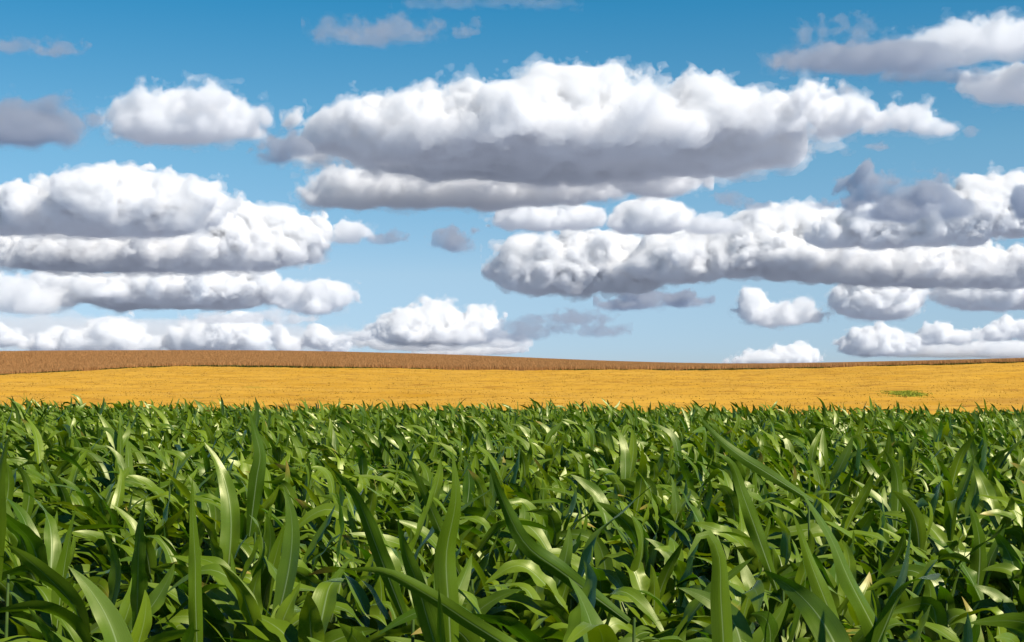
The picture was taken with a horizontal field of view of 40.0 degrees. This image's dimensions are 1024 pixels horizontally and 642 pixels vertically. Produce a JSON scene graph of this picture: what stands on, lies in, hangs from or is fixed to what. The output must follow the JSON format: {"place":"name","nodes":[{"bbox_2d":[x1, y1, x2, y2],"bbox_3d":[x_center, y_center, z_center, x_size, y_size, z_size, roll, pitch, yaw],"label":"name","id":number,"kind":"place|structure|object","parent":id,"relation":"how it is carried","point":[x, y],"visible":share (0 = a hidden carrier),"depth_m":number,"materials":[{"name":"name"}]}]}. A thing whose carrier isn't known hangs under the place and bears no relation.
{"place":"outdoors","nodes":[
{"label":"outdoors","id":0,"kind":"place"},
{"bbox_2d":[0,362,1023,415],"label":"golden field","id":1,"kind":"structure","parent":0,"point":[314,380],"depth_m":141.38,"materials":[{"name":"yellow plant"}]},
{"bbox_2d":[0,361,1023,374],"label":"margin grass","id":2,"kind":"structure","parent":1,"relation":"on","point":[289,366],"depth_m":249.19,"materials":[{"name":"plant"}]},
{"bbox_2d":[0,0,1023,363],"label":"sky","id":3,"kind":"structure","parent":0,"point":[679,181],"materials":[{"name":"blue"}]},
{"bbox_3d":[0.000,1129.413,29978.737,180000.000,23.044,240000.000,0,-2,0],"label":"ground","id":4,"kind":"structure","parent":0,"visible":0},
{"bbox_2d":[0,429,11,637],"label":"corn plant","id":5,"kind":"object","parent":4,"relation":"on","point":[3,513],"visible":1,"depth_m":5.59,"materials":[{"name":"green plant"}]},
{"bbox_2d":[0,569,32,636],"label":"corn plant","id":6,"kind":"object","parent":4,"relation":"on","point":[16,588],"visible":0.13,"depth_m":6.64,"materials":[{"name":"green plant"}]},
{"bbox_2d":[0,498,39,638],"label":"corn plant","id":7,"kind":"object","parent":4,"relation":"on","point":[22,515],"visible":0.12,"depth_m":7.10,"materials":[{"name":"green plant"}]},
{"bbox_2d":[1,508,75,640],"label":"corn plant","id":8,"kind":"object","parent":4,"relation":"on","point":[43,593],"visible":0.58,"depth_m":5.86,"materials":[{"name":"green plant"}]},
{"bbox_2d":[0,491,108,635],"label":"corn plant","id":9,"kind":"object","parent":4,"relation":"on","point":[48,550],"visible":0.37,"depth_m":6.34,"materials":[{"name":"green plant"}]},
{"bbox_2d":[0,529,120,641],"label":"corn plant","id":10,"kind":"object","parent":4,"relation":"on","point":[63,588],"visible":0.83,"depth_m":5.74,"materials":[{"name":"green plant"}]},
{"bbox_2d":[13,590,151,641],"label":"corn plant","id":11,"kind":"object","parent":4,"relation":"on","point":[141,628],"visible":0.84,"depth_m":4.77,"materials":[{"name":"green plant"}]},
{"bbox_2d":[0,562,174,641],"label":"corn plant","id":12,"kind":"object","parent":4,"relation":"on","point":[74,625],"visible":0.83,"depth_m":5.48,"materials":[{"name":"green plant"}]},
{"bbox_2d":[28,608,199,641],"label":"corn plant","id":13,"kind":"object","parent":4,"relation":"on","point":[52,636],"visible":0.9,"depth_m":4.35,"materials":[{"name":"green plant"}]},
{"bbox_2d":[68,566,193,641],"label":"corn plant","id":14,"kind":"object","parent":4,"relation":"on","point":[111,623],"visible":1,"depth_m":4.23,"materials":[{"name":"green plant"}]},
{"bbox_2d":[130,500,147,629],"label":"corn plant","id":15,"kind":"object","parent":4,"relation":"on","point":[139,585],"visible":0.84,"depth_m":4.78,"materials":[{"name":"green plant"}]},
{"bbox_2d":[116,535,174,637],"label":"corn plant","id":16,"kind":"object","parent":4,"relation":"on","point":[152,556],"visible":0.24,"depth_m":7.53,"materials":[{"name":"green plant"}]},
{"bbox_2d":[146,515,204,611],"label":"corn plant","id":17,"kind":"object","parent":4,"relation":"on","point":[185,548],"visible":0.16,"depth_m":7.49,"materials":[{"name":"green plant"}]},
{"bbox_2d":[115,534,247,638],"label":"corn plant","id":18,"kind":"object","parent":4,"relation":"on","point":[177,597],"visible":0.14,"depth_m":6.69,"materials":[{"name":"green plant"}]},
{"bbox_2d":[188,479,202,641],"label":"corn plant","id":19,"kind":"object","parent":4,"relation":"on","point":[195,613],"visible":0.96,"depth_m":4.36,"materials":[{"name":"green plant"}]},
{"bbox_2d":[156,553,235,641],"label":"corn plant","id":20,"kind":"object","parent":4,"relation":"on","point":[213,611],"visible":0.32,"depth_m":6.06,"materials":[{"name":"green plant"}]},
{"bbox_2d":[152,563,271,629],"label":"corn plant","id":21,"kind":"object","parent":4,"relation":"on","point":[181,570],"visible":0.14,"depth_m":6.30,"materials":[{"name":"green plant"}]},
{"bbox_2d":[167,516,284,640],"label":"corn plant","id":22,"kind":"object","parent":4,"relation":"on","point":[267,581],"visible":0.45,"depth_m":5.85,"materials":[{"name":"green plant"}]},
{"bbox_2d":[187,506,275,641],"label":"corn plant","id":23,"kind":"object","parent":4,"relation":"on","point":[268,535],"visible":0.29,"depth_m":6.22,"materials":[{"name":"green plant"}]},
{"bbox_2d":[148,443,315,641],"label":"corn plant","id":24,"kind":"object","parent":4,"relation":"on","point":[230,530],"visible":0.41,"depth_m":6.50,"materials":[{"name":"green plant"}]},
{"bbox_2d":[247,411,265,564],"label":"corn plant","id":25,"kind":"object","parent":4,"relation":"on","point":[256,480],"visible":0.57,"depth_m":7.58,"materials":[{"name":"green plant"}]},
{"bbox_2d":[206,569,306,641],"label":"corn plant","id":26,"kind":"object","parent":4,"relation":"on","point":[254,586],"visible":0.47,"depth_m":5.64,"materials":[{"name":"green plant"}]},
{"bbox_2d":[167,487,349,629],"bbox_3d":[-0.940,1.742,5.630,1.059,2.140,0.542,2,-3,-38],"label":"corn plant","id":27,"kind":"object","parent":4,"relation":"on","point":[286,571],"visible":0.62,"depth_m":5.63,"materials":[{"name":"green plant"}]},
{"bbox_2d":[219,564,300,639],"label":"corn plant","id":28,"kind":"object","parent":4,"relation":"on","point":[288,609],"visible":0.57,"depth_m":5.37,"materials":[{"name":"green plant"}]},
{"bbox_2d":[164,551,376,641],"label":"corn plant","id":29,"kind":"object","parent":4,"relation":"on","point":[227,604],"visible":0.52,"depth_m":5.81,"materials":[{"name":"green plant"}]},
{"bbox_2d":[231,578,346,641],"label":"corn plant","id":30,"kind":"object","parent":4,"relation":"on","point":[317,609],"visible":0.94,"depth_m":5.21,"materials":[{"name":"green plant"}]},
{"bbox_2d":[240,500,339,595],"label":"corn plant","id":31,"kind":"object","parent":4,"relation":"on","point":[316,539],"visible":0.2,"depth_m":7.78,"materials":[{"name":"green plant"}]},
{"bbox_2d":[250,492,348,625],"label":"corn plant","id":32,"kind":"object","parent":4,"relation":"on","point":[294,621],"visible":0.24,"depth_m":7.29,"materials":[{"name":"green plant"}]},
{"bbox_2d":[296,551,374,623],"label":"corn plant","id":33,"kind":"object","parent":4,"relation":"on","point":[303,576],"visible":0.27,"depth_m":7.01,"materials":[{"name":"green plant"}]},
{"bbox_2d":[310,560,387,633],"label":"corn plant","id":34,"kind":"object","parent":4,"relation":"on","point":[359,594],"visible":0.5,"depth_m":6.56,"materials":[{"name":"green plant"}]},
{"bbox_2d":[271,475,437,637],"bbox_3d":[-0.664,1.758,6.177,0.864,2.155,0.514,1,-2,-19],"label":"corn plant","id":35,"kind":"object","parent":4,"relation":"on","point":[380,605],"visible":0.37,"depth_m":6.15,"materials":[{"name":"green plant"}]},
{"bbox_2d":[338,623,370,641],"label":"corn plant","id":36,"kind":"object","parent":4,"relation":"on","point":[351,634],"visible":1,"depth_m":4.29,"materials":[{"name":"green plant"}]},
{"bbox_2d":[330,467,414,641],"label":"corn plant","id":37,"kind":"object","parent":4,"relation":"on","point":[379,551],"visible":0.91,"depth_m":5.17,"materials":[{"name":"green plant"}]},
{"bbox_2d":[294,491,487,633],"bbox_3d":[-0.591,1.820,6.694,0.990,2.072,0.597,0,-2,0],"label":"corn plant","id":38,"kind":"object","parent":4,"relation":"on","point":[348,615],"visible":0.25,"depth_m":6.55,"materials":[{"name":"green plant"}]},
{"bbox_2d":[354,581,433,641],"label":"corn plant","id":39,"kind":"object","parent":4,"relation":"on","point":[382,621],"visible":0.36,"depth_m":6.35,"materials":[{"name":"green plant"}]},
{"bbox_2d":[348,458,473,601],"bbox_3d":[-0.545,1.827,7.962,0.754,2.160,0.509,2,-3,-44],"label":"corn plant","id":40,"kind":"object","parent":4,"relation":"on","point":[439,473],"visible":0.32,"depth_m":7.98,"materials":[{"name":"green plant"}]},
{"bbox_2d":[397,516,437,641],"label":"corn plant","id":41,"kind":"object","parent":4,"relation":"on","point":[426,612],"visible":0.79,"depth_m":4.16,"materials":[{"name":"green plant"}]},
{"bbox_2d":[368,586,475,641],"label":"corn plant","id":42,"kind":"object","parent":4,"relation":"on","point":[374,637],"visible":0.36,"depth_m":5.59,"materials":[{"name":"green plant"}]},
{"bbox_2d":[386,554,471,641],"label":"corn plant","id":43,"kind":"object","parent":4,"relation":"on","point":[463,578],"visible":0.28,"depth_m":5.75,"materials":[{"name":"green plant"}]},
{"bbox_2d":[343,567,516,641],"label":"corn plant","id":44,"kind":"object","parent":4,"relation":"on","point":[465,618],"visible":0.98,"depth_m":4.06,"materials":[{"name":"green plant"}]},
{"bbox_2d":[350,528,513,576],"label":"corn plant","id":45,"kind":"object","parent":4,"relation":"on","point":[470,537],"visible":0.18,"depth_m":7.94,"materials":[{"name":"green plant"}]},
{"bbox_2d":[384,589,483,641],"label":"corn plant","id":46,"kind":"object","parent":4,"relation":"on","point":[471,598],"visible":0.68,"depth_m":5.51,"materials":[{"name":"green plant"}]},
{"bbox_2d":[402,452,472,588],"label":"corn plant","id":47,"kind":"object","parent":4,"relation":"on","point":[436,520],"visible":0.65,"depth_m":6.26,"materials":[{"name":"green plant"}]},
{"bbox_2d":[363,539,520,613],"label":"corn plant","id":48,"kind":"object","parent":4,"relation":"on","point":[487,604],"visible":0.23,"depth_m":5.87,"materials":[{"name":"green plant"}]},
{"bbox_2d":[434,452,460,641],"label":"corn plant","id":49,"kind":"object","parent":4,"relation":"on","point":[445,579],"visible":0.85,"depth_m":4.65,"materials":[{"name":"green plant"}]},
{"bbox_2d":[424,528,513,593],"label":"corn plant","id":50,"kind":"object","parent":4,"relation":"on","point":[484,562],"visible":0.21,"depth_m":7.43,"materials":[{"name":"green plant"}]},
{"bbox_2d":[377,604,567,641],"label":"corn plant","id":51,"kind":"object","parent":4,"relation":"on","point":[550,631],"visible":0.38,"depth_m":5.10,"materials":[{"name":"green plant"}]},
{"bbox_2d":[399,489,552,627],"bbox_3d":[-0.247,1.894,7.427,1.175,1.986,0.289,-1,-2,15],"label":"corn plant","id":52,"kind":"object","parent":4,"relation":"on","point":[493,529],"visible":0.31,"depth_m":7.47,"materials":[{"name":"green plant"}]},
{"bbox_2d":[456,538,534,627],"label":"corn plant","id":53,"kind":"object","parent":4,"relation":"on","point":[480,572],"visible":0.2,"depth_m":7.00,"materials":[{"name":"green plant"}]},
{"bbox_2d":[0,394,1023,639],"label":"corn field","id":54,"kind":"structure","parent":4,"relation":"on","point":[864,476],"depth_m":13.29,"materials":[{"name":"green plant"}]},
{"bbox_2d":[484,584,544,629],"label":"corn plant","id":55,"kind":"object","parent":4,"relation":"on","point":[527,617],"visible":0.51,"depth_m":6.50,"materials":[{"name":"green plant"}]},
{"bbox_2d":[472,560,596,641],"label":"corn plant","id":56,"kind":"object","parent":4,"relation":"on","point":[516,627],"visible":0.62,"depth_m":4.81,"materials":[{"name":"green plant"}]},
{"bbox_2d":[478,511,592,588],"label":"corn plant","id":57,"kind":"object","parent":4,"relation":"on","point":[504,534],"visible":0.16,"depth_m":8.18,"materials":[{"name":"green plant"}]},
{"bbox_2d":[494,509,580,600],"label":"corn plant","id":58,"kind":"object","parent":4,"relation":"on","point":[553,523],"visible":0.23,"depth_m":7.92,"materials":[{"name":"green plant"}]},
{"bbox_2d":[531,583,566,641],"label":"corn plant","id":59,"kind":"object","parent":4,"relation":"on","point":[552,599],"visible":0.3,"depth_m":6.19,"materials":[{"name":"green plant"}]},
{"bbox_2d":[484,527,626,641],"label":"corn plant","id":60,"kind":"object","parent":4,"relation":"on","point":[564,589],"visible":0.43,"depth_m":6.55,"materials":[{"name":"green plant"}]},
{"bbox_2d":[488,457,635,641],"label":"corn plant","id":61,"kind":"object","parent":4,"relation":"on","point":[530,548],"visible":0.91,"depth_m":5.36,"materials":[{"name":"green plant"}]},
{"bbox_2d":[486,482,656,634],"bbox_3d":[0.174,1.784,6.220,1.004,2.116,0.344,1,-2,-21],"label":"corn plant","id":62,"kind":"object","parent":4,"relation":"on","point":[540,578],"visible":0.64,"depth_m":6.23,"materials":[{"name":"green plant"}]},
{"bbox_2d":[548,529,620,631],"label":"corn plant","id":63,"kind":"object","parent":4,"relation":"on","point":[601,551],"visible":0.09,"depth_m":7.66,"materials":[{"name":"green plant"}]},
{"bbox_2d":[571,559,610,620],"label":"corn plant","id":64,"kind":"object","parent":4,"relation":"on","point":[603,585],"visible":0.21,"depth_m":7.28,"materials":[{"name":"green plant"}]},
{"bbox_2d":[566,577,618,641],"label":"corn plant","id":65,"kind":"object","parent":4,"relation":"on","point":[591,627],"visible":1,"depth_m":4.23,"materials":[{"name":"green plant"}]},
{"bbox_2d":[531,586,663,631],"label":"corn plant","id":66,"kind":"object","parent":4,"relation":"on","point":[638,599],"visible":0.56,"depth_m":5.99,"materials":[{"name":"green plant"}]},
{"bbox_2d":[604,540,683,637],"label":"corn plant","id":67,"kind":"object","parent":4,"relation":"on","point":[639,579],"visible":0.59,"depth_m":7.07,"materials":[{"name":"green plant"}]},
{"bbox_2d":[597,514,702,637],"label":"corn plant","id":68,"kind":"object","parent":4,"relation":"on","point":[615,580],"visible":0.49,"depth_m":7.22,"materials":[{"name":"green plant"}]},
{"bbox_2d":[602,585,701,639],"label":"corn plant","id":69,"kind":"object","parent":4,"relation":"on","point":[637,612],"visible":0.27,"depth_m":7.02,"materials":[{"name":"green plant"}]},
{"bbox_2d":[624,543,698,639],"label":"corn plant","id":70,"kind":"object","parent":4,"relation":"on","point":[642,631],"visible":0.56,"depth_m":6.72,"materials":[{"name":"green plant"}]},
{"bbox_2d":[646,538,689,613],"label":"corn plant","id":71,"kind":"object","parent":4,"relation":"on","point":[666,552],"visible":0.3,"depth_m":8.04,"materials":[{"name":"green plant"}]},
{"bbox_2d":[673,574,710,637],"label":"corn plant","id":72,"kind":"object","parent":4,"relation":"on","point":[704,581],"visible":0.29,"depth_m":6.60,"materials":[{"name":"green plant"}]},
{"bbox_2d":[686,530,732,641],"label":"corn plant","id":73,"kind":"object","parent":4,"relation":"on","point":[721,617],"visible":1,"depth_m":3.86,"materials":[{"name":"green plant"}]},
{"bbox_2d":[671,556,754,640],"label":"corn plant","id":74,"kind":"object","parent":4,"relation":"on","point":[691,609],"visible":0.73,"depth_m":5.67,"materials":[{"name":"green plant"}]},
{"bbox_2d":[638,580,788,641],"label":"corn plant","id":75,"kind":"object","parent":4,"relation":"on","point":[754,595],"visible":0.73,"depth_m":4.96,"materials":[{"name":"green plant"}]},
{"bbox_2d":[679,587,778,641],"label":"corn plant","id":76,"kind":"object","parent":4,"relation":"on","point":[766,620],"visible":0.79,"depth_m":4.88,"materials":[{"name":"green plant"}]},
{"bbox_2d":[666,556,801,624],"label":"corn plant","id":77,"kind":"object","parent":4,"relation":"on","point":[735,593],"visible":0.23,"depth_m":6.50,"materials":[{"name":"green plant"}]},
{"bbox_2d":[714,451,784,641],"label":"corn plant","id":78,"kind":"object","parent":4,"relation":"on","point":[754,528],"visible":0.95,"depth_m":6.37,"materials":[{"name":"green plant"}]},
{"bbox_2d":[658,530,848,641],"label":"corn plant","id":79,"kind":"object","parent":4,"relation":"on","point":[801,576],"visible":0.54,"depth_m":5.80,"materials":[{"name":"green plant"}]},
{"bbox_2d":[698,415,813,591],"bbox_3d":[1.527,1.690,7.389,1.152,2.414,0.282,1,-2,-18],"label":"corn plant","id":80,"kind":"object","parent":4,"relation":"on","point":[757,466],"visible":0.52,"depth_m":7.37,"materials":[{"name":"green plant"}]},
{"bbox_2d":[718,516,795,638],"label":"corn plant","id":81,"kind":"object","parent":4,"relation":"on","point":[785,549],"visible":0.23,"depth_m":8.36,"materials":[{"name":"green plant"}]},
{"bbox_2d":[737,548,797,628],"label":"corn plant","id":82,"kind":"object","parent":4,"relation":"on","point":[749,579],"visible":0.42,"depth_m":7.06,"materials":[{"name":"green plant"}]},
{"bbox_2d":[777,538,808,641],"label":"corn plant","id":83,"kind":"object","parent":4,"relation":"on","point":[804,628],"visible":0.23,"depth_m":7.98,"materials":[{"name":"green plant"}]},
{"bbox_2d":[763,570,851,641],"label":"corn plant","id":84,"kind":"object","parent":4,"relation":"on","point":[823,622],"visible":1,"depth_m":4.62,"materials":[{"name":"green plant"}]},
{"bbox_2d":[783,552,838,588],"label":"corn plant","id":85,"kind":"object","parent":4,"relation":"on","point":[792,575],"visible":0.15,"depth_m":6.82,"materials":[{"name":"green plant"}]},
{"bbox_2d":[792,511,838,618],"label":"corn plant","id":86,"kind":"object","parent":4,"relation":"on","point":[819,587],"visible":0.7,"depth_m":4.75,"materials":[{"name":"green plant"}]},
{"bbox_2d":[791,540,871,625],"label":"corn plant","id":87,"kind":"object","parent":4,"relation":"on","point":[851,562],"visible":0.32,"depth_m":6.81,"materials":[{"name":"green plant"}]},
{"bbox_2d":[798,487,887,641],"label":"corn plant","id":88,"kind":"object","parent":4,"relation":"on","point":[866,616],"visible":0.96,"depth_m":4.35,"materials":[{"name":"green plant"}]},
{"bbox_2d":[828,583,893,638],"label":"corn plant","id":89,"kind":"object","parent":4,"relation":"on","point":[852,612],"visible":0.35,"depth_m":6.58,"materials":[{"name":"green plant"}]},
{"bbox_2d":[875,532,912,640],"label":"corn plant","id":90,"kind":"object","parent":4,"relation":"on","point":[898,552],"visible":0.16,"depth_m":7.54,"materials":[{"name":"green plant"}]},
{"bbox_2d":[871,522,939,641],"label":"corn plant","id":91,"kind":"object","parent":4,"relation":"on","point":[883,620],"visible":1,"depth_m":4.26,"materials":[{"name":"green plant"}]},
{"bbox_2d":[846,553,971,638],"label":"corn plant","id":92,"kind":"object","parent":4,"relation":"on","point":[887,584],"visible":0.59,"depth_m":6.37,"materials":[{"name":"green plant"}]},
{"bbox_2d":[859,540,969,640],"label":"corn plant","id":93,"kind":"object","parent":4,"relation":"on","point":[952,545],"visible":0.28,"depth_m":8.09,"materials":[{"name":"green plant"}]},
{"bbox_2d":[887,596,947,641],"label":"corn plant","id":94,"kind":"object","parent":4,"relation":"on","point":[937,613],"visible":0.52,"depth_m":6.12,"materials":[{"name":"green plant"}]},
{"bbox_2d":[887,602,983,641],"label":"corn plant","id":95,"kind":"object","parent":4,"relation":"on","point":[952,614],"visible":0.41,"depth_m":6.18,"materials":[{"name":"green plant"}]},
{"bbox_2d":[881,528,989,634],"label":"corn plant","id":96,"kind":"object","parent":4,"relation":"on","point":[914,548],"visible":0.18,"depth_m":8.02,"materials":[{"name":"green plant"}]},
{"bbox_2d":[872,517,1016,635],"bbox_3d":[2.161,1.935,7.125,0.463,1.909,1.031,2,-3,-35],"label":"corn plant","id":97,"kind":"object","parent":4,"relation":"on","point":[944,595],"visible":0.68,"depth_m":7.14,"materials":[{"name":"green plant"}]},
{"bbox_2d":[906,597,983,641],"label":"corn plant","id":98,"kind":"object","parent":4,"relation":"on","point":[942,631],"visible":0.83,"depth_m":5.99,"materials":[{"name":"green plant"}]},
{"bbox_2d":[933,504,1005,635],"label":"corn plant","id":99,"kind":"object","parent":4,"relation":"on","point":[980,559],"visible":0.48,"depth_m":7.96,"materials":[{"name":"green plant"}]},
{"bbox_2d":[927,535,1017,636],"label":"corn plant","id":100,"kind":"object","parent":4,"relation":"on","point":[970,574],"visible":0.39,"depth_m":7.86,"materials":[{"name":"green plant"}]},
{"bbox_2d":[949,607,1023,641],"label":"corn plant","id":101,"kind":"object","parent":4,"relation":"on","point":[1003,635],"visible":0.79,"depth_m":5.73,"materials":[{"name":"green plant"}]},
{"bbox_2d":[963,527,1023,614],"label":"corn plant","id":102,"kind":"object","parent":4,"relation":"on","point":[1008,553],"visible":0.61,"depth_m":7.63,"materials":[{"name":"green plant"}]},
{"bbox_2d":[973,585,1017,612],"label":"corn plant","id":103,"kind":"object","parent":4,"relation":"on","point":[998,596],"visible":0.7,"depth_m":6.68,"materials":[{"name":"green plant"}]},
{"bbox_2d":[970,612,1023,639],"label":"corn plant","id":104,"kind":"object","parent":4,"relation":"on","point":[1012,622],"visible":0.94,"depth_m":4.49,"materials":[{"name":"green plant"}]},
{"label":"brown field","id":105,"kind":"structure","parent":0,"visible":0},
{"bbox_2d":[0,350,1023,373],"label":"ripe crop","id":106,"kind":"object","parent":105,"relation":"on","point":[14,362],"visible":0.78,"depth_m":274.86,"materials":[{"name":"brown plant"}]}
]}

